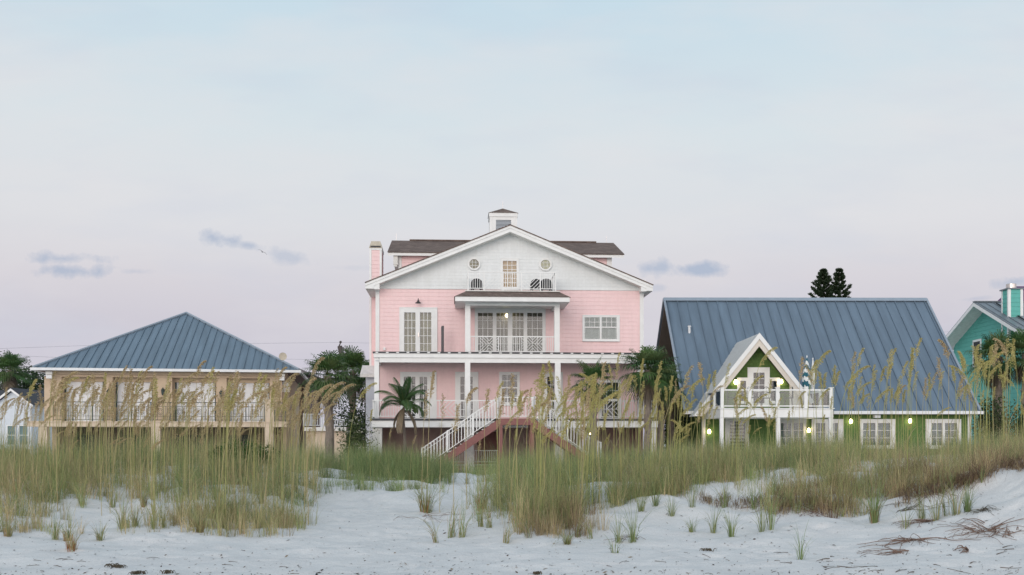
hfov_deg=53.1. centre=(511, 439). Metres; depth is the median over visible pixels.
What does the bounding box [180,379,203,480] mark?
sea oat
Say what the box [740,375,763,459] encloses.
sea oat
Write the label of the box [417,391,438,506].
sea oat
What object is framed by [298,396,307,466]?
sea oat
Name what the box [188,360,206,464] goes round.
sea oat
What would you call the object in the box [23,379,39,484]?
sea oat
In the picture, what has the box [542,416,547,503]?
sea oat
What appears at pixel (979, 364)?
sea oat
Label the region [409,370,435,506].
sea oat
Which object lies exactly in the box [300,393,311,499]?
sea oat
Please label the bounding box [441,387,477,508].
sea oat
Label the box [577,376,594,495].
sea oat
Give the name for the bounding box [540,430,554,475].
sea oat
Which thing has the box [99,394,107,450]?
sea oat
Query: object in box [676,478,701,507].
grass tuft
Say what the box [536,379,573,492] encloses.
sea oat
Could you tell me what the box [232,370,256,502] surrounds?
sea oat
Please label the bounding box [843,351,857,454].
sea oat
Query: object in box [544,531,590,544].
grass tuft
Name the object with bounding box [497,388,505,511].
sea oat
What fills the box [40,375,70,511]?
sea oat
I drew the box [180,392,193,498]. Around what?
sea oat
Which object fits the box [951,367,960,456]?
sea oat
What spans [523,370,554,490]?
sea oat
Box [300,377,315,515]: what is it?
sea oat
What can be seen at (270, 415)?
sea oat
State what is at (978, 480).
root tangle
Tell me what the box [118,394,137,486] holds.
sea oat
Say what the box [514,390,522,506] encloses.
sea oat
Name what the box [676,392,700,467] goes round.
sea oat
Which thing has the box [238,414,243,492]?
sea oat
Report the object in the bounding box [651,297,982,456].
green house
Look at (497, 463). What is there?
sea oat
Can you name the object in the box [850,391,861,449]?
sea oat
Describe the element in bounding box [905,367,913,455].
sea oat
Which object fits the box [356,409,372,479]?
sea oat
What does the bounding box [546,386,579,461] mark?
sea oat
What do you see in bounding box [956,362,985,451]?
sea oat
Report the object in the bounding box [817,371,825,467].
sea oat
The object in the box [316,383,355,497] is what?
sea oat
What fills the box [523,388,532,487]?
sea oat
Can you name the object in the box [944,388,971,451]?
sea oat
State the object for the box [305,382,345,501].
sea oat
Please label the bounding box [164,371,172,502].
sea oat
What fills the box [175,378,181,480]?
sea oat
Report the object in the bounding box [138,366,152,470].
sea oat
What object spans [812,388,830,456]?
sea oat
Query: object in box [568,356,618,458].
fan palm
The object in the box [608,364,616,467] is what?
sea oat
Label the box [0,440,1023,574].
beach sand
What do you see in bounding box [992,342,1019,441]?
sea oat
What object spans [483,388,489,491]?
sea oat
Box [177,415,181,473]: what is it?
sea oat
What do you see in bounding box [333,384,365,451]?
leafy bush
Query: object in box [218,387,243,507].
sea oat
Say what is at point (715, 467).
dune grass
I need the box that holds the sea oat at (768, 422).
[750,415,769,462]
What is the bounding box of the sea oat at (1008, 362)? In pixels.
[1003,357,1011,437]
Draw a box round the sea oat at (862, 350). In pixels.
[856,348,873,443]
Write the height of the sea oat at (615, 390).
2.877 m
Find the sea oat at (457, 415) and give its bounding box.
[452,404,461,536]
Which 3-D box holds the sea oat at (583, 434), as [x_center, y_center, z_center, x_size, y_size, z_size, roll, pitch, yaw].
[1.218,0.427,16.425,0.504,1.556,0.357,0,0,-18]
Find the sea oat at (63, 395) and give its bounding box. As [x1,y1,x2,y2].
[47,392,68,484]
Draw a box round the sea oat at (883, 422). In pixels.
[883,386,888,454]
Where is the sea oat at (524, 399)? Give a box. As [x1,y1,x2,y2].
[501,394,528,511]
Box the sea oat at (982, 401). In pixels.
[978,390,984,453]
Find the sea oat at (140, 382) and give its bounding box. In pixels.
[129,375,143,447]
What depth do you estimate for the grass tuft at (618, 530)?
14.43 m
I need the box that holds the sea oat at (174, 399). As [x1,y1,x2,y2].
[171,392,175,487]
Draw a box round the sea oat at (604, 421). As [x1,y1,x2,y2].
[596,413,605,497]
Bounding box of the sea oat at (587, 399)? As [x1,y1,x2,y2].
[580,388,591,510]
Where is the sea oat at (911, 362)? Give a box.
[900,348,919,470]
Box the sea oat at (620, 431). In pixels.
[606,410,624,479]
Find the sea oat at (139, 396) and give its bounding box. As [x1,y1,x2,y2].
[111,389,151,499]
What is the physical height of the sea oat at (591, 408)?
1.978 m
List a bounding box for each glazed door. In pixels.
[455,372,477,418]
[542,372,562,418]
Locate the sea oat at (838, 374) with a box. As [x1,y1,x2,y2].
[832,371,840,442]
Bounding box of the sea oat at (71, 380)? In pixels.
[39,377,78,476]
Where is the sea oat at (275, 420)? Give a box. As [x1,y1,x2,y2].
[270,380,296,481]
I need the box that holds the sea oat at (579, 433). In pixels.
[575,392,585,498]
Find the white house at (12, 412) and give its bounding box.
[0,387,51,451]
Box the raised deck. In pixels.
[303,413,348,458]
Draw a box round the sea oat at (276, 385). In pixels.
[269,382,282,503]
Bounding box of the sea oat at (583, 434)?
[576,418,598,508]
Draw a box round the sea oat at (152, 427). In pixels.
[138,373,166,510]
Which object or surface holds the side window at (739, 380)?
in the green house at (742, 336)
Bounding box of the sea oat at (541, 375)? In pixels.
[528,364,545,505]
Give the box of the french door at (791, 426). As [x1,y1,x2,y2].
[780,419,805,447]
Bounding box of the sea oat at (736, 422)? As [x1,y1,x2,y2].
[733,381,743,475]
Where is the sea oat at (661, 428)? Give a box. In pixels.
[659,410,665,464]
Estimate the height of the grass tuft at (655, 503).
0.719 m
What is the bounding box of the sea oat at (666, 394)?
[664,386,669,449]
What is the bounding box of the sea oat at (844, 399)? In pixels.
[843,377,854,438]
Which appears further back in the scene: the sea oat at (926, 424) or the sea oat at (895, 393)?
the sea oat at (895, 393)
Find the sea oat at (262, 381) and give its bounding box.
[229,374,267,502]
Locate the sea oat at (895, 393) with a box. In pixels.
[888,387,899,450]
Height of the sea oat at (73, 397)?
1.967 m
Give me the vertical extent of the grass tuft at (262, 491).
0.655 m
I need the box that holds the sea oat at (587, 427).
[579,395,615,490]
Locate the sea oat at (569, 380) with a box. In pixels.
[561,375,574,483]
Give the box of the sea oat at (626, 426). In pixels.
[626,393,630,452]
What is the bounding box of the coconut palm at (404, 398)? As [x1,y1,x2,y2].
[375,376,431,455]
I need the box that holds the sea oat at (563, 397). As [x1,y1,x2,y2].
[559,387,565,481]
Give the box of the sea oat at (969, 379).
[965,376,970,440]
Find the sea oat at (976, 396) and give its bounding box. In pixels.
[975,354,981,453]
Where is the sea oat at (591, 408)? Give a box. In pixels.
[584,393,597,496]
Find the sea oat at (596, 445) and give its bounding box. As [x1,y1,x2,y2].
[591,390,606,498]
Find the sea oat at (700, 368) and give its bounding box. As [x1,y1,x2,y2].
[684,362,703,470]
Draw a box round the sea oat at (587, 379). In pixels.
[565,374,594,476]
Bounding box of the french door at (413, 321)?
[399,307,436,351]
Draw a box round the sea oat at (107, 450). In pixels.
[105,394,117,479]
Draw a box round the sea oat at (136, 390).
[134,370,147,476]
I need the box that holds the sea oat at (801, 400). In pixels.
[800,396,804,447]
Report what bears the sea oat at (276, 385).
on the beach sand
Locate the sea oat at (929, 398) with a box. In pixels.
[906,372,936,459]
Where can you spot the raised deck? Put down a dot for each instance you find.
(319, 433)
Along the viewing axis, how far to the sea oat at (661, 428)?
24.14 m
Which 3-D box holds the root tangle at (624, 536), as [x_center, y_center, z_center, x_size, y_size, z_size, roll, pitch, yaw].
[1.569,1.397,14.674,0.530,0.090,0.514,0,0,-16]
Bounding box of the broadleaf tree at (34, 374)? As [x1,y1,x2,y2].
[0,361,45,389]
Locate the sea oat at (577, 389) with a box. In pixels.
[570,381,582,481]
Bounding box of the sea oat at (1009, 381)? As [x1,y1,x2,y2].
[997,375,1023,438]
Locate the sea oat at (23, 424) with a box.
[18,399,27,481]
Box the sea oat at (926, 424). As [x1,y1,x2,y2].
[920,386,931,453]
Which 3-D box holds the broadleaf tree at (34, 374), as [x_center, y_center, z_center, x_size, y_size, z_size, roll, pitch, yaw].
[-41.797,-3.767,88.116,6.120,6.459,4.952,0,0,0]
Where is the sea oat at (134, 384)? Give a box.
[118,377,152,511]
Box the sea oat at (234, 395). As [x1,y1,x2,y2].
[223,389,246,526]
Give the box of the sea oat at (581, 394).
[580,387,594,482]
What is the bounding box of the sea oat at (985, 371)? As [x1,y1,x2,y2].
[971,361,987,450]
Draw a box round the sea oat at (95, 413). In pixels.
[94,395,98,450]
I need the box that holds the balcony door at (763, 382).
[747,367,769,404]
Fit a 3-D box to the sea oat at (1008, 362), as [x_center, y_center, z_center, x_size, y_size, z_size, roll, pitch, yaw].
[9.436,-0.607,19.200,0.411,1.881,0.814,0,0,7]
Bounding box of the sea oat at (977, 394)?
[975,379,986,449]
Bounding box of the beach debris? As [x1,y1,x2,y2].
[0,494,1023,574]
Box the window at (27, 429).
[19,425,28,443]
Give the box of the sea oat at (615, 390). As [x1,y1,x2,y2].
[608,352,620,459]
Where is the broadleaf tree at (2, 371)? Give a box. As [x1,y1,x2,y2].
[0,350,19,389]
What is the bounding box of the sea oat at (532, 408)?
[530,406,537,504]
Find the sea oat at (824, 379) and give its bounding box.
[822,372,827,451]
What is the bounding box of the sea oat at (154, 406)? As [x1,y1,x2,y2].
[124,397,162,508]
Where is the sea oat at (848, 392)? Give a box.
[835,386,851,452]
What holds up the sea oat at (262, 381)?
on the beach sand
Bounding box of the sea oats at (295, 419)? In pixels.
[0,347,1023,510]
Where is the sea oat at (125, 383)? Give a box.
[122,375,127,483]
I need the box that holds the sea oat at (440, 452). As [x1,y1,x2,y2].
[439,393,447,512]
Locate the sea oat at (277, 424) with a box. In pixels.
[276,392,281,466]
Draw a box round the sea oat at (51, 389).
[47,371,63,476]
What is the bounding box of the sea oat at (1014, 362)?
[1009,343,1018,444]
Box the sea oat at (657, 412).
[650,388,660,447]
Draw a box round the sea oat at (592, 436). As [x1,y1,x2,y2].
[570,381,596,489]
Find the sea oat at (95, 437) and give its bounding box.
[93,389,105,487]
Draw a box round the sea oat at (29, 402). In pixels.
[21,399,30,461]
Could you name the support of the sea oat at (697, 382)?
on the beach sand
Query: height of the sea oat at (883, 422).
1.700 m
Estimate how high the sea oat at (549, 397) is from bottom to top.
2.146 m
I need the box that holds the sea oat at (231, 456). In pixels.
[223,397,239,489]
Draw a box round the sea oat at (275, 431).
[274,402,288,472]
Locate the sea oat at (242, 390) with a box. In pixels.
[239,382,253,497]
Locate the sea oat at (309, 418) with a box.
[299,387,327,468]
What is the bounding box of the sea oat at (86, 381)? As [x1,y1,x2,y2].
[80,376,89,448]
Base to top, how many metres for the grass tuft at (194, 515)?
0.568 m
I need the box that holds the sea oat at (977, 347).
[971,344,980,442]
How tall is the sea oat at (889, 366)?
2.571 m
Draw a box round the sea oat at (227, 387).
[222,382,237,525]
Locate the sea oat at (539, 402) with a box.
[516,380,565,517]
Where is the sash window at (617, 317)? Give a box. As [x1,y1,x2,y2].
[582,315,619,341]
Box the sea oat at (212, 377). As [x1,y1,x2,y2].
[198,367,214,507]
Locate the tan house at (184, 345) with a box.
[27,312,308,460]
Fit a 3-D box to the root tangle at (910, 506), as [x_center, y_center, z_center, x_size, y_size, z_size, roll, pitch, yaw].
[6.145,1.004,16.120,1.514,0.353,0.768,0,0,36]
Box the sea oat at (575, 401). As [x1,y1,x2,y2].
[572,398,583,468]
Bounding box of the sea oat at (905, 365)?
[895,361,912,461]
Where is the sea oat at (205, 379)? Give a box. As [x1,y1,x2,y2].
[200,371,214,481]
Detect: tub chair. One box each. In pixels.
[471,278,482,289]
[530,279,541,290]
[541,279,551,290]
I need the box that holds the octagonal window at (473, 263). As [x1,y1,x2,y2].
[468,258,479,269]
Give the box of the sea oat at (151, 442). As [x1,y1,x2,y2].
[147,378,157,473]
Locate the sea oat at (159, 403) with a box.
[143,399,165,510]
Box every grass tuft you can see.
[0,506,36,536]
[46,508,81,540]
[46,517,64,539]
[57,519,104,551]
[67,473,97,503]
[91,522,108,540]
[93,483,128,507]
[101,486,137,528]
[113,496,154,524]
[129,485,170,529]
[132,482,162,507]
[155,508,172,527]
[170,489,185,513]
[173,501,224,532]
[184,494,205,526]
[196,480,233,517]
[255,478,278,502]
[268,474,289,498]
[375,460,465,513]
[400,509,442,542]
[441,456,500,509]
[446,496,469,537]
[454,491,492,537]
[455,495,482,526]
[483,509,493,527]
[503,519,527,543]
[511,493,548,532]
[520,515,530,538]
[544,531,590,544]
[569,515,592,538]
[575,505,607,537]
[604,492,662,542]
[604,534,634,552]
[605,509,630,542]
[629,483,655,511]
[646,472,670,505]
[649,492,679,516]
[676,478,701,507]
[684,516,700,531]
[689,498,727,532]
[712,475,741,507]
[716,504,746,536]
[736,474,770,509]
[741,484,780,531]
[746,466,792,529]
[776,475,800,505]
[786,520,828,559]
[810,477,835,504]
[840,451,925,522]
[872,444,899,475]
[892,470,957,520]
[896,506,915,529]
[905,479,924,518]
[912,464,949,515]
[936,460,964,486]
[939,473,969,515]
[955,479,987,511]
[968,461,1000,482]
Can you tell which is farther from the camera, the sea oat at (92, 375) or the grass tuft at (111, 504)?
the sea oat at (92, 375)
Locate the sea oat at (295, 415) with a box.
[288,386,302,482]
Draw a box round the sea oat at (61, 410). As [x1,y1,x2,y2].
[43,396,72,501]
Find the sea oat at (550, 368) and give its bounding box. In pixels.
[547,360,562,471]
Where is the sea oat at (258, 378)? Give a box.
[249,372,261,501]
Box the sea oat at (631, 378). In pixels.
[615,375,633,467]
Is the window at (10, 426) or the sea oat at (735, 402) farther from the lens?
the window at (10, 426)
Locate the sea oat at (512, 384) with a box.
[505,373,515,492]
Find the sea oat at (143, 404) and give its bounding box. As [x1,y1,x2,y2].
[127,398,158,513]
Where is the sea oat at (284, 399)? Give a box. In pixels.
[278,392,287,505]
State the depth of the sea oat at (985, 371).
20.27 m
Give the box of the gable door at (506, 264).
[500,258,518,289]
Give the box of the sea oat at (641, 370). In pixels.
[632,358,644,453]
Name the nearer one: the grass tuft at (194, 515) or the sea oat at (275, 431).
the grass tuft at (194, 515)
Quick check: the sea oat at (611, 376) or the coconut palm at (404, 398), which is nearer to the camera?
the sea oat at (611, 376)
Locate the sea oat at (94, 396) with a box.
[84,384,99,491]
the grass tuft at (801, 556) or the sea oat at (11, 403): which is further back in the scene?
the sea oat at (11, 403)
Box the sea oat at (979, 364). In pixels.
[971,359,981,455]
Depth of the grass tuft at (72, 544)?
13.49 m
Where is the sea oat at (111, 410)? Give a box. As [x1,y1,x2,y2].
[99,391,135,512]
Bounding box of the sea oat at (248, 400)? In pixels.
[204,391,265,521]
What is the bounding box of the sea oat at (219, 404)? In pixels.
[196,391,231,501]
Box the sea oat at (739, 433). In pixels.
[734,406,739,464]
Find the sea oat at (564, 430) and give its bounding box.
[557,425,568,502]
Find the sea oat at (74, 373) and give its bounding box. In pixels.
[39,371,79,482]
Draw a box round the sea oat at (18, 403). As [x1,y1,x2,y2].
[4,395,21,472]
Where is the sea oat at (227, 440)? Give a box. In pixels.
[218,396,238,500]
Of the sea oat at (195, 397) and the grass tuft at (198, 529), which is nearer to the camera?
the grass tuft at (198, 529)
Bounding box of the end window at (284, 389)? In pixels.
[282,382,289,391]
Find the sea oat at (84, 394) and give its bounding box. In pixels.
[70,380,97,461]
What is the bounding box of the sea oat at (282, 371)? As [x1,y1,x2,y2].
[265,367,286,464]
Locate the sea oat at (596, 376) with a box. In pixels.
[589,372,601,493]
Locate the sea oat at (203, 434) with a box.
[191,403,222,473]
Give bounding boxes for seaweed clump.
[105,563,125,567]
[128,570,146,574]
[160,570,175,573]
[699,548,715,550]
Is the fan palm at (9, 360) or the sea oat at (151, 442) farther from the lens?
the fan palm at (9, 360)
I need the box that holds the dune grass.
[0,417,1023,538]
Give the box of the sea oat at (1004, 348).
[981,338,1017,454]
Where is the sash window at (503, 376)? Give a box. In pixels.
[499,372,519,405]
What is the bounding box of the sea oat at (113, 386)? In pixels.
[97,376,118,499]
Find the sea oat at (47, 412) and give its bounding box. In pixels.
[31,386,71,460]
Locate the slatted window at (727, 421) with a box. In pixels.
[725,419,748,451]
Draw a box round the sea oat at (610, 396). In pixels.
[581,390,622,513]
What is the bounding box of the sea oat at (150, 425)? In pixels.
[147,396,154,476]
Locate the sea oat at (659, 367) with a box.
[652,361,662,459]
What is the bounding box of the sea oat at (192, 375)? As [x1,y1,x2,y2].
[163,371,202,474]
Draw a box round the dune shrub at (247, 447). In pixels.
[208,439,279,464]
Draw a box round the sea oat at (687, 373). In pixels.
[648,365,693,476]
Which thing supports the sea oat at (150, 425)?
on the beach sand
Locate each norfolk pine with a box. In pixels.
[808,268,834,297]
[825,267,851,297]
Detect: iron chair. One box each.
[727,386,735,407]
[752,386,761,407]
[760,387,771,407]
[784,387,792,407]
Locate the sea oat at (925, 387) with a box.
[920,378,927,448]
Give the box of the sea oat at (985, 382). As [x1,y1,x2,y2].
[981,360,988,445]
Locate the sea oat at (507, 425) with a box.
[505,420,512,484]
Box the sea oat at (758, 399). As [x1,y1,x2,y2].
[743,394,767,449]
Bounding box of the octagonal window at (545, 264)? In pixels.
[539,258,551,270]
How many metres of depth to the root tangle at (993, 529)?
13.94 m
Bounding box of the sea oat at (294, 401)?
[276,391,310,498]
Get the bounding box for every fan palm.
[0,350,35,389]
[296,350,355,458]
[332,345,368,416]
[347,360,368,413]
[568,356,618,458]
[614,345,682,453]
[638,363,686,451]
[661,374,686,449]
[965,327,1023,437]
[997,327,1023,415]
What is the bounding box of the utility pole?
[337,341,364,448]
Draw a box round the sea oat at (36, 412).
[14,402,38,505]
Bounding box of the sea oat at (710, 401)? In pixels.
[691,400,712,460]
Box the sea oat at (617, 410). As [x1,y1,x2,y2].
[610,383,620,462]
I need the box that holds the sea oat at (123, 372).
[113,365,127,429]
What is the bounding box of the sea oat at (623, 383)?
[615,379,627,486]
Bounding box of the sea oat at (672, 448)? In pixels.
[672,425,678,494]
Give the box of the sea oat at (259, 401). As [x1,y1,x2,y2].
[241,391,265,524]
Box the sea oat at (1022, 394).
[1020,371,1023,438]
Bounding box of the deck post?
[441,326,443,351]
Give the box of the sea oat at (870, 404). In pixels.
[870,370,876,449]
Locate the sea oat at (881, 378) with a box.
[872,366,885,459]
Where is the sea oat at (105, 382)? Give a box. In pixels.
[88,372,108,461]
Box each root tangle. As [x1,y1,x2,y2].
[397,512,465,519]
[606,534,645,541]
[743,498,797,523]
[780,502,836,518]
[857,543,908,556]
[859,533,972,547]
[866,495,947,512]
[891,519,945,527]
[914,491,945,502]
[929,517,1023,543]
[949,467,1016,502]
[953,545,968,552]
[964,505,1000,513]
[995,524,1019,536]
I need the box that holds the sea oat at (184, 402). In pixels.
[177,391,186,466]
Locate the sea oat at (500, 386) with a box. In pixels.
[490,381,507,474]
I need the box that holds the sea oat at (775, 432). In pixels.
[759,401,778,474]
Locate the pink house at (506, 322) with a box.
[360,209,658,470]
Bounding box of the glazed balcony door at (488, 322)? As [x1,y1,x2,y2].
[475,309,545,351]
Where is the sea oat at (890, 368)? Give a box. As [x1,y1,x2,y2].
[881,363,893,459]
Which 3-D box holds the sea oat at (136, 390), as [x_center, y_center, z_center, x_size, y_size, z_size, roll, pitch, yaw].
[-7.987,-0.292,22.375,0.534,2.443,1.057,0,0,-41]
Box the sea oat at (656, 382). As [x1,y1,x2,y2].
[648,375,658,465]
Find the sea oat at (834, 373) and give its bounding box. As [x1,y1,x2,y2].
[826,364,835,442]
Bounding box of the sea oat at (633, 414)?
[627,411,634,452]
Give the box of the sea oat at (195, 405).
[181,398,198,501]
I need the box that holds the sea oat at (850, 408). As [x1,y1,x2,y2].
[841,382,870,450]
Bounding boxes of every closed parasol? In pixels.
[802,356,811,407]
[811,358,816,407]
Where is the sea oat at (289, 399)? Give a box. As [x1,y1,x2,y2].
[258,391,302,505]
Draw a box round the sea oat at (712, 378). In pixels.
[709,370,716,455]
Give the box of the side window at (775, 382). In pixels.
[770,378,779,403]
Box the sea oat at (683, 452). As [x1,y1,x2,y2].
[671,419,684,495]
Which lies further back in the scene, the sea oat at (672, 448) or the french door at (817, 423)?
the french door at (817, 423)
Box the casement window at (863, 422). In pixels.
[860,419,894,448]
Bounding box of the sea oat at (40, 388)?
[37,384,42,462]
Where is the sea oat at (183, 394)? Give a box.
[178,392,184,456]
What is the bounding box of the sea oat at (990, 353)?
[980,345,993,441]
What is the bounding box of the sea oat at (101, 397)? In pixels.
[97,388,105,515]
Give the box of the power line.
[0,342,349,348]
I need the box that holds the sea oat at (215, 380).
[199,371,221,497]
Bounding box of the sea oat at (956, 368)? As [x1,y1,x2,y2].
[949,365,982,447]
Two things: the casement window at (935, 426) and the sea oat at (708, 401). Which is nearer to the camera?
the sea oat at (708, 401)
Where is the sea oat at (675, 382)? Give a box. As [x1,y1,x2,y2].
[673,378,677,457]
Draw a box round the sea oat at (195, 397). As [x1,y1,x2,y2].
[172,391,203,515]
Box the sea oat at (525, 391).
[507,389,528,492]
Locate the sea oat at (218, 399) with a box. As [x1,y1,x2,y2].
[214,397,220,481]
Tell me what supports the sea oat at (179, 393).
on the beach sand
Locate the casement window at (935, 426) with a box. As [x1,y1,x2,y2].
[925,419,960,446]
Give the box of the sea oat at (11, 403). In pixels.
[0,396,25,425]
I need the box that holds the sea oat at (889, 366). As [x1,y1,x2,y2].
[871,349,893,453]
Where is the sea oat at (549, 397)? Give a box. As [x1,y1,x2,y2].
[543,388,559,500]
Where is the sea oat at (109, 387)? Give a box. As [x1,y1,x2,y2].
[87,380,120,501]
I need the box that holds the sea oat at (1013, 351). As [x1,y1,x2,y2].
[1008,339,1015,443]
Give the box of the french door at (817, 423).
[811,419,843,447]
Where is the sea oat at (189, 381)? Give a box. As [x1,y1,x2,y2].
[154,379,196,474]
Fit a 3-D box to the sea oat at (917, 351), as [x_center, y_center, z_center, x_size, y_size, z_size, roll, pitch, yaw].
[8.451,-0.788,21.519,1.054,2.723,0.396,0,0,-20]
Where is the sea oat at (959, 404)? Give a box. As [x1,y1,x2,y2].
[948,374,970,462]
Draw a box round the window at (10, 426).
[7,425,15,443]
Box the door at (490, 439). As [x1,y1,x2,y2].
[477,432,497,468]
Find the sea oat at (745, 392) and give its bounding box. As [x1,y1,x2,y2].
[743,387,756,459]
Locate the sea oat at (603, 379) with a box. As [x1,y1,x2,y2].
[591,361,609,513]
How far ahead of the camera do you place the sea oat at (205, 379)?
20.98 m
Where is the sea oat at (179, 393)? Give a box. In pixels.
[166,391,182,478]
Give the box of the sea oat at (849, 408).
[845,364,855,460]
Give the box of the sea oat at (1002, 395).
[985,371,1006,440]
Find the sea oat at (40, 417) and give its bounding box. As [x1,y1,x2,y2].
[32,406,43,485]
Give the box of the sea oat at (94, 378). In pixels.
[88,375,95,465]
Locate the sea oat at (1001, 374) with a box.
[998,361,1004,437]
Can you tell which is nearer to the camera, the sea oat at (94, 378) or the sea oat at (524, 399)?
the sea oat at (524, 399)
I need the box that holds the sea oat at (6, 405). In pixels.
[2,400,7,463]
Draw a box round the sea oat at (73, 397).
[67,389,75,484]
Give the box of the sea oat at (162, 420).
[151,414,167,508]
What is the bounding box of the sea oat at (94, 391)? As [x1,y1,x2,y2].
[86,387,96,467]
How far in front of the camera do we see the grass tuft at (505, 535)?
14.68 m
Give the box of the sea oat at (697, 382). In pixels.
[674,378,703,474]
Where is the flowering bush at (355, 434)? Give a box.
[336,413,379,456]
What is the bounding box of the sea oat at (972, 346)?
[971,345,980,452]
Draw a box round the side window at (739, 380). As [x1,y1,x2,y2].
[737,378,748,403]
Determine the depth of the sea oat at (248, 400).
16.80 m
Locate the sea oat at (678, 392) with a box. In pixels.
[654,385,690,486]
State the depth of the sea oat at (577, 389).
20.86 m
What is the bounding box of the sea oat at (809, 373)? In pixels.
[803,363,818,473]
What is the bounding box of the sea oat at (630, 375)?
[619,373,632,459]
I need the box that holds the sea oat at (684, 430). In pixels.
[670,422,695,468]
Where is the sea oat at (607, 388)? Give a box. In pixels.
[592,385,612,510]
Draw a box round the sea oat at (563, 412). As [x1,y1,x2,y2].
[541,404,576,487]
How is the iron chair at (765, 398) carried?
on the green house at (742, 336)
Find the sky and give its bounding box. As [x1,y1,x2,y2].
[0,0,1023,439]
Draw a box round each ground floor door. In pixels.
[78,435,94,453]
[123,435,141,444]
[176,435,204,454]
[229,435,249,448]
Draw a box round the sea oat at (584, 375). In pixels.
[578,373,608,461]
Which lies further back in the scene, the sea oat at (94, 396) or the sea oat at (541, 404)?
the sea oat at (94, 396)
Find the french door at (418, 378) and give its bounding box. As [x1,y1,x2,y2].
[400,372,436,417]
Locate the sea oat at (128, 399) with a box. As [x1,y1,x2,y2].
[122,366,133,466]
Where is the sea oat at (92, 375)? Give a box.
[76,374,93,482]
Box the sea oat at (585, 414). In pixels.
[582,381,590,482]
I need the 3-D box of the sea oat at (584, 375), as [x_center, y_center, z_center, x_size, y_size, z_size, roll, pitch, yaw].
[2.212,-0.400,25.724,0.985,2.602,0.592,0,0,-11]
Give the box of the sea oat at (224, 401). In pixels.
[208,387,230,485]
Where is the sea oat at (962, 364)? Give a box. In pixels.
[959,354,971,457]
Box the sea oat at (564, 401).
[553,396,567,491]
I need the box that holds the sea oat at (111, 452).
[103,404,114,479]
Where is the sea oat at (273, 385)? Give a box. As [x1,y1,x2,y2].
[242,382,281,493]
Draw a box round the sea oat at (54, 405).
[44,398,66,457]
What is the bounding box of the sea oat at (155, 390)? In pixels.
[143,378,161,515]
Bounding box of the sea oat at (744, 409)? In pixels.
[727,407,749,450]
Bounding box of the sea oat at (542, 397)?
[539,380,546,480]
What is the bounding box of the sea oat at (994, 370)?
[986,364,1001,444]
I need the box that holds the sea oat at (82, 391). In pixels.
[71,387,84,480]
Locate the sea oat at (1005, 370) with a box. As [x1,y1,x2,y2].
[997,338,1014,446]
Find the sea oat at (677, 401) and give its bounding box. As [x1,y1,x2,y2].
[676,395,686,458]
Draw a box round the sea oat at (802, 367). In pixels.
[798,357,808,461]
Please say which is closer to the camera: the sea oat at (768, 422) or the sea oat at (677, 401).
the sea oat at (768, 422)
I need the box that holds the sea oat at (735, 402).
[733,398,749,490]
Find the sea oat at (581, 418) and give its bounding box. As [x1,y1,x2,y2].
[570,406,584,501]
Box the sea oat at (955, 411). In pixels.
[951,376,965,463]
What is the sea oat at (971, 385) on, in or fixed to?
on the beach sand
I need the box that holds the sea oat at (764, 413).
[760,405,780,476]
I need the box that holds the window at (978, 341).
[973,339,981,366]
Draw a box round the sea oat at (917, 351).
[906,338,922,448]
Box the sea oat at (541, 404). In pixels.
[509,401,547,518]
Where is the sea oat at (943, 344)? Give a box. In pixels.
[937,339,965,459]
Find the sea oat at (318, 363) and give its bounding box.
[289,356,324,490]
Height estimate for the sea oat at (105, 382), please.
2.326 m
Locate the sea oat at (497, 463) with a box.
[483,405,505,518]
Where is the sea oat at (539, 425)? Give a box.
[529,392,544,476]
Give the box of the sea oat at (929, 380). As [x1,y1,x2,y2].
[927,372,933,459]
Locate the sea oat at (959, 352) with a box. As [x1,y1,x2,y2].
[957,351,977,452]
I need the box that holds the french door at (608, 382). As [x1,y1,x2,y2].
[598,380,620,418]
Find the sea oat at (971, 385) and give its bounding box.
[968,376,975,458]
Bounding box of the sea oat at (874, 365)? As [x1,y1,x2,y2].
[862,364,875,457]
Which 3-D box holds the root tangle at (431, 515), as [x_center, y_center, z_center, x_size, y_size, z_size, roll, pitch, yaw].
[-1.441,1.362,18.388,1.224,0.146,1.364,0,0,0]
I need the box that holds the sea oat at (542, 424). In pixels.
[541,395,549,488]
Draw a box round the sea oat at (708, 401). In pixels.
[687,385,722,452]
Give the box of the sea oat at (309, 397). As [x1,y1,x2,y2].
[299,391,316,498]
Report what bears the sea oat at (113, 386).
on the beach sand
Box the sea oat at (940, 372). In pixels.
[936,358,946,463]
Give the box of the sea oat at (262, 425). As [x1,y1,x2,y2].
[259,377,270,479]
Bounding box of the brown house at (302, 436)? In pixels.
[300,369,319,451]
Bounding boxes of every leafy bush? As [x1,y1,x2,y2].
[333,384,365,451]
[664,391,689,448]
[971,391,1012,440]
[1004,399,1023,440]
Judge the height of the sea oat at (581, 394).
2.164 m
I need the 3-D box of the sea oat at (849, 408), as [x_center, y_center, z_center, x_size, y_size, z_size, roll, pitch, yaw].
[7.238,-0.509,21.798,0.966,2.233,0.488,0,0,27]
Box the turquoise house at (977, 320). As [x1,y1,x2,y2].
[946,283,1023,450]
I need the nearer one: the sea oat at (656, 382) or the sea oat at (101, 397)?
the sea oat at (101, 397)
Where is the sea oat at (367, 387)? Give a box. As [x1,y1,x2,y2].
[341,382,376,476]
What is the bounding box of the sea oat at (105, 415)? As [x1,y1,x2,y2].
[96,409,108,469]
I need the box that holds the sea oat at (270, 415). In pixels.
[246,387,274,486]
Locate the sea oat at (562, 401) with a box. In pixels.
[556,377,563,458]
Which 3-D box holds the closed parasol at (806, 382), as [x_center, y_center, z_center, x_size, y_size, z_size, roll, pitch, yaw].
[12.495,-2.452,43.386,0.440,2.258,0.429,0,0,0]
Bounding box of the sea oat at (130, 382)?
[128,375,139,459]
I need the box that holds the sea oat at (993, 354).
[985,347,998,446]
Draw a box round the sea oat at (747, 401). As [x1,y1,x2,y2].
[738,395,762,476]

